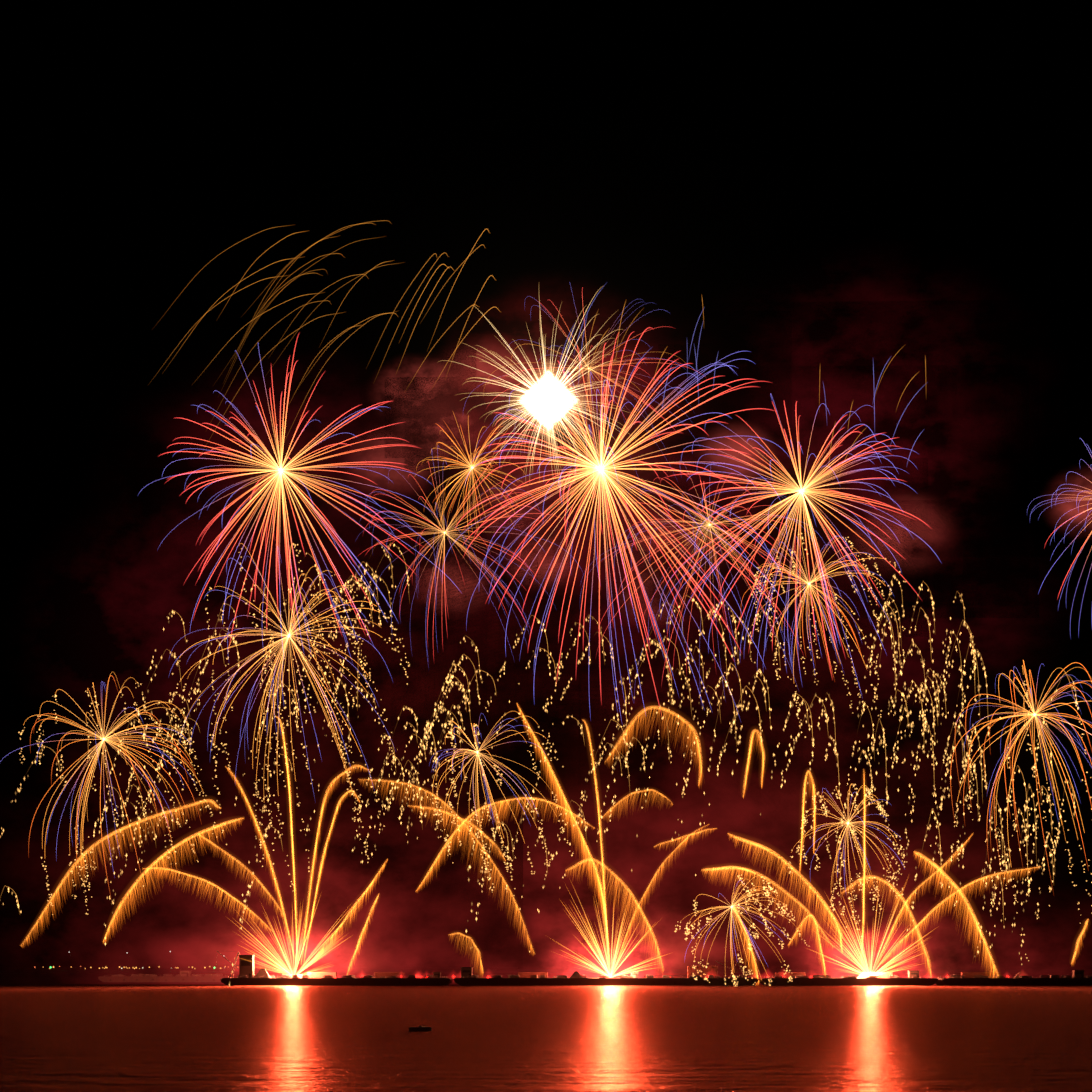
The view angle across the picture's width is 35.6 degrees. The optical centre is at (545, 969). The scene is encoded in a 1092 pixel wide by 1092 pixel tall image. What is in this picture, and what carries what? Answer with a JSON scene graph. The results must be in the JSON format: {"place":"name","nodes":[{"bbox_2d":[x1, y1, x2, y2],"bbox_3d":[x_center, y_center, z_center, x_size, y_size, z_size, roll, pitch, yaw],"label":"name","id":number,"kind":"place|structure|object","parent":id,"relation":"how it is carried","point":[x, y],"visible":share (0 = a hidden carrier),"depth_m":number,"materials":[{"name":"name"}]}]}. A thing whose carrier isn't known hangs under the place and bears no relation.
{"place":"outdoors","nodes":[
{"label":"outdoors","id":0,"kind":"place"},
{"bbox_2d":[0,973,1091,1091],"bbox_3d":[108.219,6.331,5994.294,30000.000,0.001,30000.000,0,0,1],"label":"water","id":1,"kind":"structure","parent":0,"point":[75,1032],"depth_m":158.84,"materials":[{"name":"brown liquid"}]},
{"bbox_2d":[98,971,231,981],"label":"barge","id":2,"kind":"object","parent":1,"relation":"on","point":[184,976],"depth_m":863.58,"materials":[{"name":"paint"}]},
{"bbox_2d":[216,951,453,984],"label":"barge","id":3,"kind":"object","parent":1,"relation":"on","point":[246,976],"visible":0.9,"depth_m":686.79,"materials":[{"name":"paint"}]},
{"bbox_2d":[408,1025,432,1030],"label":"boat","id":4,"kind":"object","parent":1,"relation":"in","point":[420,1028],"visible":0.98,"depth_m":176.02,"materials":[{"name":"paint"}]},
{"bbox_2d":[454,961,758,985],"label":"barge","id":5,"kind":"object","parent":1,"relation":"on","point":[702,976],"visible":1,"depth_m":684.42,"materials":[{"name":"paint"}]},
{"bbox_2d":[758,970,937,985],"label":"barge","id":6,"kind":"object","parent":1,"relation":"on","point":[861,979],"visible":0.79,"depth_m":682.17,"materials":[{"name":"paint"}]},
{"bbox_2d":[935,970,1091,985],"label":"barge","id":7,"kind":"object","parent":1,"relation":"on","point":[1077,978],"visible":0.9,"depth_m":680.78,"materials":[{"name":"paint"}]},
{"bbox_2d":[0,966,1091,972],"bbox_3d":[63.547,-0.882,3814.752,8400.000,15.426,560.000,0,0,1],"label":"shore","id":8,"kind":"structure","parent":0,"point":[721,969],"depth_m":3614.34,"materials":[{"name":"black"}]},
{"bbox_2d":[42,952,227,971],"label":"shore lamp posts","id":9,"kind":"object","parent":8,"relation":"on","point":[135,967],"depth_m":3623.87,"materials":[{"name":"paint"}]},
{"bbox_2d":[0,0,1091,969],"label":"sky","id":10,"kind":"structure","parent":0,"point":[484,484],"materials":[{"name":"black"}]}
]}

